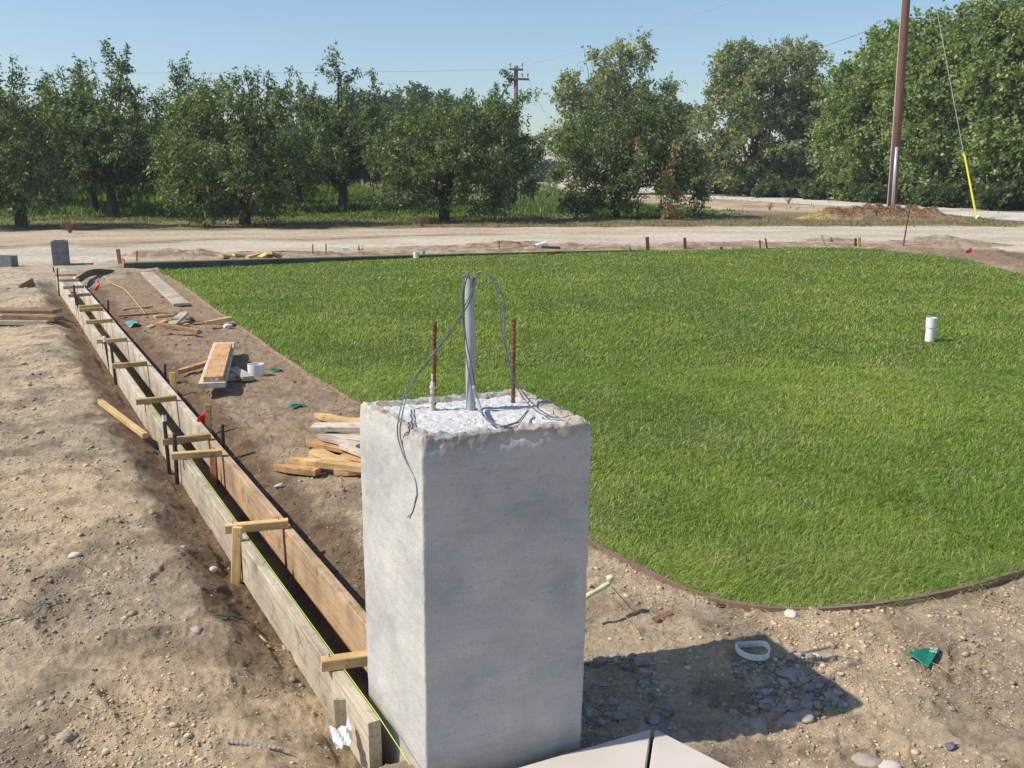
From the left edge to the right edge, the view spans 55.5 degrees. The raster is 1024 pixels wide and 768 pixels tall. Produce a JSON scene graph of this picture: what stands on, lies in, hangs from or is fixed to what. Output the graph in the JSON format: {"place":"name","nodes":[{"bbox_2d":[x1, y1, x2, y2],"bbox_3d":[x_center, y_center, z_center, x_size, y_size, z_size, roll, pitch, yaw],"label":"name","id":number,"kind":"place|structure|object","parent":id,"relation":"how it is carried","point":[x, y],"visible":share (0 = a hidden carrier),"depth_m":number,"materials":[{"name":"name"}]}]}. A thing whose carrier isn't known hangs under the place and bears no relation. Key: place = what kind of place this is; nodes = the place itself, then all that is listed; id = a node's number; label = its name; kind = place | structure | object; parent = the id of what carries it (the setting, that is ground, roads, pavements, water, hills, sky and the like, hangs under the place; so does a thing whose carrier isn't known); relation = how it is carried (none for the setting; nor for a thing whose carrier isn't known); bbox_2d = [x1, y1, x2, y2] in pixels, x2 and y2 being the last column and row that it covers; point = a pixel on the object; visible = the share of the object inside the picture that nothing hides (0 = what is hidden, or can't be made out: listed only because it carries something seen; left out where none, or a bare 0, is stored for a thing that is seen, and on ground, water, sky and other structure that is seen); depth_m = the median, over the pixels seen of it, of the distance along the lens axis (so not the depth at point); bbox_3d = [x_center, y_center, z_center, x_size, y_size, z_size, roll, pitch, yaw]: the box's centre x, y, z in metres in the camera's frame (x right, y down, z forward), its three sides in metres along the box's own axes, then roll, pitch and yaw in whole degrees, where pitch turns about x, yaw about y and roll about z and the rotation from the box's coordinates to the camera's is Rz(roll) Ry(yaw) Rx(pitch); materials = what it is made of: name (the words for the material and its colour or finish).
{"place":"outdoors","nodes":[
{"label":"outdoors","id":0,"kind":"place"},
{"bbox_2d":[0,0,1016,169],"label":"sky","id":1,"kind":"structure","parent":0,"point":[431,40],"materials":[{"name":"blue"}]},
{"bbox_2d":[0,170,1023,767],"bbox_3d":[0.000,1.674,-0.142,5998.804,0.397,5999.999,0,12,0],"label":"ground","id":2,"kind":"structure","parent":0,"point":[248,432],"depth_m":4.36,"materials":[{"name":"soil"}]},
{"bbox_2d":[0,255,17,266],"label":"concrete block","id":3,"kind":"object","parent":2,"relation":"on","point":[8,260],"depth_m":16.70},
{"bbox_2d":[0,320,49,325],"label":"lumber","id":4,"kind":"object","parent":2,"relation":"on","point":[18,322],"visible":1,"depth_m":10.36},
{"bbox_2d":[2,313,59,321],"bbox_3d":[-5.206,-0.719,10.522,0.628,0.050,0.100,3,13,11],"label":"lumber","id":5,"kind":"object","parent":2,"relation":"on","point":[10,316],"visible":1,"depth_m":10.49,"materials":[{"name":"brown wood"}]},
{"bbox_2d":[0,53,92,226],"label":"orchard tree","id":6,"kind":"object","parent":2,"relation":"on","point":[19,180],"visible":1,"depth_m":27.06,"materials":[{"name":"green plant"}]},
{"bbox_2d":[12,67,91,204],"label":"orchard tree","id":7,"kind":"object","parent":2,"relation":"on","point":[47,79],"visible":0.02,"depth_m":40.51,"materials":[{"name":"green plant"}]},
{"bbox_2d":[56,277,83,327],"bbox_3d":[-5.709,-1.089,12.529,0.038,0.185,4.140,-7,14,-27],"label":"form board","id":8,"kind":"object","parent":2,"relation":"on","point":[69,301],"visible":0.73,"depth_m":12.19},
{"bbox_2d":[35,53,138,210],"bbox_3d":[-16.043,-9.310,36.446,4.035,6.035,5.506,-5,13,-20],"label":"orchard tree","id":9,"kind":"object","parent":2,"relation":"on","point":[93,201],"visible":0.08,"depth_m":36.35,"materials":[{"name":"green plant"}]},
{"bbox_2d":[73,276,114,337],"bbox_3d":[-5.290,-1.021,12.222,0.042,0.185,4.990,-7,14,-27],"label":"form board","id":10,"kind":"object","parent":2,"relation":"on","point":[91,299],"visible":0.54,"depth_m":11.56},
{"bbox_2d":[75,269,114,281],"bbox_3d":[-6.387,-1.639,14.837,0.177,0.192,1.754,-1,12,-2],"label":"bent form strip","id":11,"kind":"object","parent":2,"relation":"on","point":[86,274],"visible":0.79,"depth_m":14.99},
{"bbox_2d":[22,35,188,216],"bbox_3d":[-14.135,-8.813,33.617,5.747,6.299,4.211,2,13,10],"label":"orchard tree","id":12,"kind":"object","parent":2,"relation":"on","point":[117,154],"visible":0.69,"depth_m":32.96,"materials":[{"name":"green plant"}]},
{"bbox_2d":[81,313,150,429],"bbox_3d":[-3.590,-0.232,8.652,0.038,0.185,4.840,-7,14,-27],"label":"form board","id":13,"kind":"object","parent":2,"relation":"on","point":[129,388],"visible":0.73,"depth_m":7.73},
{"bbox_2d":[98,399,147,438],"bbox_3d":[-2.573,0.223,6.410,0.036,0.035,0.831,-10,21,-39],"label":"scrap stake","id":14,"kind":"object","parent":2,"relation":"on","point":[126,421],"visible":1,"depth_m":6.35,"materials":[{"name":"brown wood"}]},
{"bbox_2d":[112,323,212,463],"bbox_3d":[-2.957,-0.072,7.931,0.041,0.185,4.940,-7,14,-27],"label":"form board","id":15,"kind":"object","parent":2,"relation":"on","point":[182,415],"visible":0.61,"depth_m":7.18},
{"bbox_2d":[135,395,176,404],"bbox_3d":[-2.415,0.101,6.599,0.263,0.050,0.040,-7,14,-27],"label":"form spreader","id":16,"kind":"object","parent":15,"relation":"on","point":[151,400],"visible":1,"depth_m":6.58,"materials":[{"name":"brown wood"}]},
{"bbox_2d":[140,272,189,305],"bbox_3d":[-5.017,-1.409,13.872,0.190,0.030,4.469,-6,14,-25],"label":"plank","id":17,"kind":"object","parent":2,"relation":"on","point":[172,296],"visible":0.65,"depth_m":13.26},
{"bbox_2d":[161,414,170,473],"bbox_3d":[-1.987,0.378,5.598,0.029,0.423,0.025,0,12,0],"label":"steel pin","id":18,"kind":"object","parent":2,"relation":"on","point":[165,432],"visible":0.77,"depth_m":5.58,"materials":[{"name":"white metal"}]},
{"bbox_2d":[152,321,200,332],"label":"scrap stake","id":19,"kind":"object","parent":2,"relation":"on","point":[179,327],"visible":1,"depth_m":9.78,"materials":[{"name":"orange wood"}]},
{"bbox_2d":[177,360,206,373],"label":"scrap stake","id":20,"kind":"object","parent":2,"relation":"on","point":[186,369],"visible":0.79,"depth_m":8.06,"materials":[{"name":"orange wood"}]},
{"bbox_2d":[198,342,234,388],"bbox_3d":[-2.408,-0.175,7.988,0.190,0.038,1.775,-3,13,-13],"label":"plank","id":21,"kind":"object","parent":20,"relation":"on","point":[202,384],"visible":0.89,"depth_m":7.44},
{"bbox_2d":[203,343,231,381],"bbox_3d":[-2.365,-0.184,7.847,0.140,0.040,1.437,-3,13,-13],"label":"plank","id":22,"kind":"object","parent":21,"relation":"on","point":[215,371],"visible":1,"depth_m":7.65,"materials":[{"name":"orange wood"}]},
{"bbox_2d":[130,50,256,210],"bbox_3d":[-11.653,-9.289,36.381,4.025,6.021,5.494,10,16,38],"label":"orchard tree","id":23,"kind":"object","parent":2,"relation":"on","point":[202,135],"visible":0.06,"depth_m":35.41,"materials":[{"name":"green plant"}]},
{"bbox_2d":[142,64,330,227],"bbox_3d":[-8.114,-6.960,28.696,5.473,4.974,4.598,0,12,0],"label":"orchard tree","id":24,"kind":"object","parent":2,"relation":"on","point":[213,179],"visible":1,"depth_m":27.99,"materials":[{"name":"green plant"}]},
{"bbox_2d":[231,526,242,584],"bbox_3d":[-1.183,0.776,4.174,0.040,0.342,0.022,5,12,-1],"label":"wooden stake","id":25,"kind":"object","parent":2,"relation":"on","point":[236,564],"visible":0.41,"depth_m":4.15,"materials":[{"name":"brown wood"}]},
{"bbox_2d":[230,367,253,380],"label":"scrap stake","id":26,"kind":"object","parent":2,"relation":"on","point":[242,374],"visible":0.81,"depth_m":7.75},
{"bbox_2d":[227,739,283,750],"bbox_3d":[-0.744,1.048,2.821,0.167,0.024,0.014,2,13,8],"label":"rope piece","id":27,"kind":"object","parent":2,"relation":"on","point":[247,743],"visible":1,"depth_m":2.82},
{"bbox_2d":[247,362,263,376],"bbox_3d":[-2.093,-0.112,7.947,0.131,0.106,0.131,0,12,0],"label":"pipe ring","id":28,"kind":"object","parent":2,"relation":"on","point":[255,369],"visible":0.8,"depth_m":7.89,"materials":[{"name":"white plastic"}]},
{"bbox_2d":[164,274,357,402],"bbox_3d":[-3.256,-0.737,11.063,0.088,0.088,11.851,-6,14,-26],"label":"lawn edging","id":29,"kind":"object","parent":2,"relation":"on","point":[261,342],"visible":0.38,"depth_m":9.25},
{"bbox_2d":[146,405,381,767],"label":"form board","id":30,"kind":"object","parent":2,"relation":"on","point":[303,642],"visible":0.95,"depth_m":3.57,"materials":[{"name":"wood"}]},
{"bbox_2d":[162,432,210,445],"bbox_3d":[-1.888,0.314,5.639,0.268,0.050,0.040,-6,14,-26],"label":"form spreader","id":31,"kind":"object","parent":30,"relation":"on","point":[192,438],"visible":1,"depth_m":5.63,"materials":[{"name":"brown wood"}]},
{"bbox_2d":[172,447,221,459],"bbox_3d":[-1.728,0.380,5.337,0.263,0.050,0.040,-3,13,-15],"label":"form spreader","id":32,"kind":"object","parent":30,"relation":"on","point":[195,454],"visible":1,"depth_m":5.32,"materials":[{"name":"brown wood"}]},
{"bbox_2d":[63,283,409,764],"bbox_3d":[-3.462,-0.271,8.438,0.006,0.026,13.516,-7,14,-27],"label":"lime string line","id":33,"kind":"object","parent":30,"relation":"on","point":[289,593],"visible":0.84,"depth_m":3.50,"materials":[{"name":"green"}]},
{"bbox_2d":[321,650,367,671],"bbox_3d":[-0.499,0.874,3.104,0.217,0.050,0.040,-4,13,-15],"label":"form spreader","id":34,"kind":"object","parent":30,"relation":"on","point":[340,661],"visible":0.56,"depth_m":3.08,"materials":[{"name":"brown wood"}]},
{"bbox_2d":[207,436,367,672],"bbox_3d":[-1.105,0.680,4.530,0.038,0.185,2.930,-7,14,-27],"label":"form board","id":35,"kind":"object","parent":2,"relation":"on","point":[340,608],"visible":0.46,"depth_m":4.09,"materials":[{"name":"wood"}]},
{"bbox_2d":[225,517,288,533],"bbox_3d":[-1.119,0.617,4.267,0.267,0.050,0.040,-3,13,-15],"label":"form spreader","id":36,"kind":"object","parent":35,"relation":"on","point":[264,525],"visible":1,"depth_m":4.25,"materials":[{"name":"brown wood"}]},
{"bbox_2d":[273,464,320,476],"bbox_3d":[-1.201,0.474,5.394,0.281,0.036,0.062,4,13,18],"label":"scrap stake","id":37,"kind":"object","parent":2,"relation":"on","point":[300,470],"visible":1,"depth_m":5.37,"materials":[{"name":"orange wood"}]},
{"bbox_2d":[251,75,349,200],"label":"orchard tree","id":38,"kind":"object","parent":2,"relation":"on","point":[303,117],"visible":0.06,"depth_m":41.25,"materials":[{"name":"green plant"}]},
{"bbox_2d":[306,438,350,453],"bbox_3d":[-1.073,0.369,5.809,0.406,0.030,0.110,7,14,29],"label":"scrap stake","id":39,"kind":"object","parent":2,"relation":"on","point":[317,443],"visible":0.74,"depth_m":5.79,"materials":[{"name":"beige wood"}]},
{"bbox_2d":[317,434,359,447],"bbox_3d":[-1.034,0.339,5.780,0.357,0.028,0.055,9,16,36],"label":"scrap stake","id":40,"kind":"object","parent":39,"relation":"on","point":[331,439],"visible":0.88,"depth_m":5.76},
{"bbox_2d":[309,448,351,461],"bbox_3d":[-1.036,0.437,5.582,0.100,0.035,0.456,-10,16,-38],"label":"scrap stake","id":41,"kind":"object","parent":2,"relation":"on","point":[320,453],"visible":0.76,"depth_m":5.63,"materials":[{"name":"brown wood"}]},
{"bbox_2d":[267,40,410,208],"bbox_3d":[-6.669,-9.754,37.132,5.994,6.617,5.018,0,12,0],"label":"orchard tree","id":42,"kind":"object","parent":2,"relation":"on","point":[317,121],"visible":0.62,"depth_m":36.83,"materials":[{"name":"green plant"}]},
{"bbox_2d":[329,716,352,749],"bbox_3d":[-0.494,1.030,2.851,0.076,0.042,0.093,-22,33,-24],"label":"paper scrap","id":43,"kind":"object","parent":2,"relation":"on","point":[341,735],"visible":1,"depth_m":2.85,"materials":[{"name":"white"}]},
{"bbox_2d":[333,694,349,748],"bbox_3d":[-0.519,1.056,3.003,0.050,0.200,0.036,-1,12,0],"label":"wooden stake","id":44,"kind":"object","parent":2,"relation":"on","point":[339,706],"visible":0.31,"depth_m":2.98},
{"bbox_2d":[323,432,359,441],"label":"scrap stake","id":45,"kind":"object","parent":2,"relation":"on","point":[353,437],"visible":0.23,"depth_m":5.95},
{"bbox_2d":[310,422,359,431],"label":"scrap stake","id":46,"kind":"object","parent":45,"relation":"on","point":[336,426],"visible":0.65,"depth_m":5.99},
{"bbox_2d":[314,413,359,422],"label":"scrap stake","id":47,"kind":"object","parent":46,"relation":"on","point":[327,417],"visible":0.71,"depth_m":6.42,"materials":[{"name":"brown wood"}]},
{"bbox_2d":[334,469,360,475],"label":"scrap stake","id":48,"kind":"object","parent":2,"relation":"on","point":[337,472],"visible":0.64,"depth_m":5.35,"materials":[{"name":"brown wood"}]},
{"bbox_2d":[289,457,360,472],"bbox_3d":[-1.032,0.446,5.401,0.455,0.038,0.060,4,13,16],"label":"scrap stake","id":49,"kind":"object","parent":48,"relation":"on","point":[335,464],"visible":0.79,"depth_m":5.37,"materials":[{"name":"brown wood"}]},
{"bbox_2d":[324,86,384,185],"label":"tree","id":50,"kind":"object","parent":2,"relation":"on","point":[353,100],"visible":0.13,"depth_m":86.25,"materials":[{"name":"green plant"}]},
{"bbox_2d":[0,182,743,220],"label":"orchard weeds","id":51,"kind":"object","parent":2,"relation":"on","point":[544,204],"visible":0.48,"depth_m":36.94,"materials":[{"name":"green plant"}]},
{"bbox_2d":[124,249,642,269],"bbox_3d":[-1.942,-2.340,18.218,9.954,0.301,0.458,-5,14,-23],"label":"form board","id":52,"kind":"object","parent":2,"relation":"on","point":[187,264],"visible":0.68,"depth_m":17.25,"materials":[{"name":"brown wood"}]},
{"bbox_2d":[356,83,438,202],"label":"orchard tree","id":53,"kind":"object","parent":2,"relation":"on","point":[392,107],"visible":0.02,"depth_m":46.24,"materials":[{"name":"green plant"}]},
{"bbox_2d":[372,84,422,125],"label":"tree","id":54,"kind":"object","parent":2,"relation":"on","point":[387,101],"visible":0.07,"depth_m":90.23,"materials":[{"name":"green plant"}]},
{"bbox_2d":[380,80,460,201],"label":"orchard tree","id":55,"kind":"object","parent":2,"relation":"on","point":[414,90],"visible":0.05,"depth_m":40.67,"materials":[{"name":"green plant"}]},
{"bbox_2d":[401,81,459,125],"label":"tree","id":56,"kind":"object","parent":2,"relation":"on","point":[425,93],"visible":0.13,"depth_m":94.54,"materials":[{"name":"green plant"}]},
{"bbox_2d":[355,67,548,222],"bbox_3d":[-1.878,-7.506,30.804,6.149,5.117,5.088,0,12,0],"label":"orchard tree","id":57,"kind":"object","parent":2,"relation":"on","point":[400,179],"visible":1,"depth_m":30.35,"materials":[{"name":"green plant"}]},
{"bbox_2d":[360,277,591,767],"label":"concrete pillar","id":58,"kind":"structure","parent":2,"relation":"on","point":[475,565],"depth_m":2.71,"materials":[{"name":"concrete"}]},
{"bbox_2d":[397,277,475,517],"bbox_3d":[-0.271,0.024,2.752,0.209,0.624,0.384,5,13,22],"label":"electrical cable","id":59,"kind":"object","parent":58,"relation":"attached to","point":[423,366],"visible":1,"depth_m":2.81,"materials":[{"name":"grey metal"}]},
{"bbox_2d":[462,273,528,426],"bbox_3d":[-0.027,-0.107,2.751,0.160,0.393,0.292,-5,13,-20],"label":"electrical cable","id":60,"kind":"object","parent":58,"relation":"attached to","point":[476,398],"visible":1,"depth_m":2.82,"materials":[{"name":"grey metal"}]},
{"bbox_2d":[472,271,569,418],"bbox_3d":[0.014,-0.113,2.783,0.329,0.408,0.033,7,14,29],"label":"electrical cable","id":61,"kind":"object","parent":58,"relation":"attached to","point":[504,338],"visible":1,"depth_m":2.79,"materials":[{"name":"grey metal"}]},
{"bbox_2d":[460,83,546,186],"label":"orchard tree","id":62,"kind":"object","parent":2,"relation":"on","point":[538,159],"visible":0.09,"depth_m":46.32,"materials":[{"name":"green plant"}]},
{"bbox_2d":[0,232,1023,767],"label":"soil clods","id":63,"kind":"object","parent":2,"relation":"on","point":[292,678],"visible":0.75,"depth_m":3.33,"materials":[{"name":"soil"}]},
{"bbox_2d":[0,249,1023,767],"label":"gravel stones","id":64,"kind":"object","parent":2,"relation":"on","point":[586,615],"visible":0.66,"depth_m":3.33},
{"bbox_2d":[0,196,1023,227],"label":"verge tufts","id":65,"kind":"object","parent":2,"relation":"on","point":[405,223],"visible":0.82,"depth_m":30.10,"materials":[{"name":"green plant"}]},
{"bbox_2d":[506,63,528,197],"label":"utility pole","id":66,"kind":"object","parent":2,"relation":"on","point":[516,70],"visible":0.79,"depth_m":46.33,"materials":[{"name":"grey wood"}]},
{"bbox_2d":[526,158,569,181],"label":"tree","id":67,"kind":"object","parent":2,"relation":"on","point":[542,177],"visible":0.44,"depth_m":126.06,"materials":[{"name":"green plant"}]},
{"bbox_2d":[520,730,650,767],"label":"paving slab","id":68,"kind":"object","parent":2,"relation":"on","point":[631,751],"depth_m":2.76,"materials":[{"name":"concrete"}]},
{"bbox_2d":[586,574,630,608],"bbox_3d":[0.353,0.800,3.626,0.260,0.178,0.030,-8,15,-31],"label":"rolled flag","id":69,"kind":"object","parent":2,"relation":"on","point":[606,585],"visible":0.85,"depth_m":3.60,"materials":[{"name":"plastic"}]},
{"bbox_2d":[533,26,704,189],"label":"tree","id":70,"kind":"object","parent":2,"relation":"on","point":[608,77],"visible":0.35,"depth_m":62.49,"materials":[{"name":"green plant"}]},
{"bbox_2d":[544,84,716,219],"bbox_3d":[3.979,-7.732,33.263,5.848,4.906,4.579,4,13,18],"label":"orchard tree","id":71,"kind":"object","parent":2,"relation":"on","point":[623,173],"visible":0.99,"depth_m":32.50,"materials":[{"name":"green plant"}]},
{"bbox_2d":[650,730,729,767],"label":"paving slab","id":72,"kind":"object","parent":2,"relation":"on","point":[668,752],"depth_m":2.76,"materials":[{"name":"concrete"}]},
{"bbox_2d":[581,651,849,730],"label":"gravel stones","id":73,"kind":"object","parent":2,"relation":"on","point":[833,700],"visible":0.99,"depth_m":3.20,"materials":[{"name":"gravel"}]},
{"bbox_2d":[679,34,823,196],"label":"tree","id":74,"kind":"object","parent":2,"relation":"on","point":[728,88],"visible":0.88,"depth_m":57.86,"materials":[{"name":"green plant"}]},
{"bbox_2d":[735,641,769,660],"bbox_3d":[0.835,0.922,3.376,0.116,0.032,0.100,0,12,0],"label":"plastic rim","id":75,"kind":"object","parent":2,"relation":"on","point":[738,646],"visible":1,"depth_m":3.36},
{"bbox_2d":[749,717,768,732],"bbox_3d":[0.765,1.061,3.022,0.062,0.040,0.078,-7,14,-27],"label":"stone","id":76,"kind":"object","parent":2,"relation":"on","point":[758,722],"visible":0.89,"depth_m":3.01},
{"bbox_2d":[750,177,802,197],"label":"shrub","id":77,"kind":"object","parent":2,"relation":"on","point":[777,188],"visible":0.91,"depth_m":56.28,"materials":[{"name":"green plant"}]},
{"bbox_2d":[778,713,801,726],"bbox_3d":[0.881,1.061,3.047,0.095,0.048,0.074,-3,13,-12],"label":"stone","id":78,"kind":"object","parent":2,"relation":"on","point":[790,720],"visible":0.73,"depth_m":3.03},
{"bbox_2d":[782,175,820,197],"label":"shrub","id":79,"kind":"object","parent":2,"relation":"on","point":[802,181],"visible":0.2,"depth_m":56.30,"materials":[{"name":"green plant"}]},
{"bbox_2d":[588,538,1023,612],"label":"lawn edging","id":80,"kind":"object","parent":2,"relation":"on","point":[1002,579],"visible":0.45,"depth_m":3.79,"materials":[{"name":"brown plastic"}]},
{"bbox_2d":[777,41,841,197],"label":"tree","id":81,"kind":"object","parent":2,"relation":"on","point":[806,119],"visible":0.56,"depth_m":57.17,"materials":[{"name":"green plant"}]},
{"bbox_2d":[798,176,840,199],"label":"shrub","id":82,"kind":"object","parent":2,"relation":"on","point":[813,190],"visible":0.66,"depth_m":52.67,"materials":[{"name":"green plant"}]},
{"bbox_2d":[800,18,921,201],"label":"tree","id":83,"kind":"object","parent":2,"relation":"on","point":[853,123],"visible":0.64,"depth_m":48.39,"materials":[{"name":"green plant"}]},
{"bbox_2d":[850,752,882,767],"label":"stone","id":84,"kind":"object","parent":2,"relation":"on","point":[866,760],"visible":0.96,"depth_m":2.77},
{"bbox_2d":[848,179,887,202],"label":"shrub","id":85,"kind":"object","parent":2,"relation":"on","point":[856,188],"visible":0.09,"depth_m":47.88,"materials":[{"name":"green plant"}]},
{"bbox_2d":[794,203,965,219],"bbox_3d":[12.024,-5.890,33.163,6.800,0.624,3.100,0,12,0],"label":"soil mound","id":86,"kind":"object","parent":2,"relation":"on","point":[877,211],"visible":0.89,"depth_m":32.78,"materials":[{"name":"brown soil"}]},
{"bbox_2d":[858,179,923,203],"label":"shrub","id":87,"kind":"object","parent":2,"relation":"on","point":[873,196],"visible":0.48,"depth_m":46.44,"materials":[{"name":"green plant"}]},
{"bbox_2d":[887,0,909,207],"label":"utility pole","id":88,"kind":"object","parent":2,"relation":"on","point":[898,109],"visible":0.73,"depth_m":37.16,"materials":[{"name":"brown wood"}]},
{"bbox_2d":[906,647,939,667],"bbox_3d":[1.429,0.926,3.317,0.127,0.023,0.094,-5,13,-22],"label":"fallen flag","id":89,"kind":"object","parent":2,"relation":"on","point":[925,656],"visible":1,"depth_m":3.33,"materials":[{"name":"teal plastic"}]},
{"bbox_2d":[867,0,990,204],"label":"tree","id":90,"kind":"object","parent":2,"relation":"on","point":[925,158],"visible":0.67,"depth_m":44.24,"materials":[{"name":"green plant"}]},
{"bbox_2d":[925,317,936,341],"bbox_3d":[4.087,-0.516,9.492,0.099,0.268,0.099,0,12,0],"label":"pipe stub","id":91,"kind":"object","parent":2,"relation":"on","point":[931,324],"visible":0.78,"depth_m":9.46,"materials":[{"name":"white plastic"}]},
{"bbox_2d":[908,179,964,207],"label":"shrub","id":92,"kind":"object","parent":2,"relation":"on","point":[925,196],"visible":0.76,"depth_m":42.75,"materials":[{"name":"green plant"}]},
{"bbox_2d":[935,2,979,218],"bbox_3d":[15.123,-12.149,34.149,0.153,12.484,5.644,-3,13,-12],"label":"guy wire","id":93,"kind":"object","parent":2,"relation":"on","point":[973,201],"visible":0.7,"depth_m":33.18,"materials":[{"name":"yellow"}]},
{"bbox_2d":[932,180,984,208],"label":"shrub","id":94,"kind":"object","parent":2,"relation":"on","point":[955,188],"visible":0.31,"depth_m":41.90,"materials":[{"name":"green plant"}]},
{"bbox_2d":[938,0,1023,205],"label":"tree","id":95,"kind":"object","parent":2,"relation":"on","point":[989,113],"visible":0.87,"depth_m":41.07,"materials":[{"name":"green plant"}]},
{"bbox_2d":[975,177,1023,210],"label":"shrub","id":96,"kind":"object","parent":2,"relation":"on","point":[1011,196],"visible":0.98,"depth_m":38.95,"materials":[{"name":"green plant"}]},
{"bbox_2d":[986,0,1023,182],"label":"tree","id":97,"kind":"object","parent":2,"relation":"on","point":[1018,154],"visible":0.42,"depth_m":40.51,"materials":[{"name":"green plant"}]},
{"bbox_3d":[-5.758,-0.739,10.658,0.413,0.040,0.100,-1,12,-3],"label":"lumber","id":98,"kind":"object","parent":2,"relation":"on","visible":0},
{"bbox_2d":[0,307,61,313],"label":"lumber","id":99,"kind":"object","parent":98,"relation":"on","point":[3,310],"visible":0.94,"depth_m":10.73,"materials":[{"name":"brown wood"}]},
{"bbox_2d":[0,226,1023,265],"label":"gravel road","id":100,"kind":"structure","parent":0,"point":[28,250],"depth_m":23.53,"materials":[{"name":"gravel"}]},
{"bbox_2d":[52,252,69,265],"bbox_3d":[-7.941,-2.205,17.124,0.260,0.210,0.400,-5,13,-21],"label":"concrete block","id":101,"kind":"object","parent":100,"relation":"on","point":[61,259],"depth_m":16.95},
{"bbox_2d":[51,240,68,253],"bbox_3d":[-7.946,-2.414,17.088,0.250,0.210,0.400,-4,13,-20],"label":"concrete block","id":102,"kind":"object","parent":101,"relation":"on","point":[59,246],"depth_m":16.91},
{"bbox_2d":[3,366,1021,745],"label":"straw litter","id":103,"kind":"object","parent":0,"point":[623,626],"visible":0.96,"depth_m":3.45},
{"bbox_2d":[161,246,1023,612],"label":"lawn grass","id":104,"kind":"structure","parent":0,"point":[951,382],"depth_m":7.30,"materials":[{"name":"plant"}]},
{"bbox_2d":[551,184,1023,220],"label":"road","id":105,"kind":"structure","parent":0,"point":[1000,215],"depth_m":46.61,"materials":[{"name":"concrete"}]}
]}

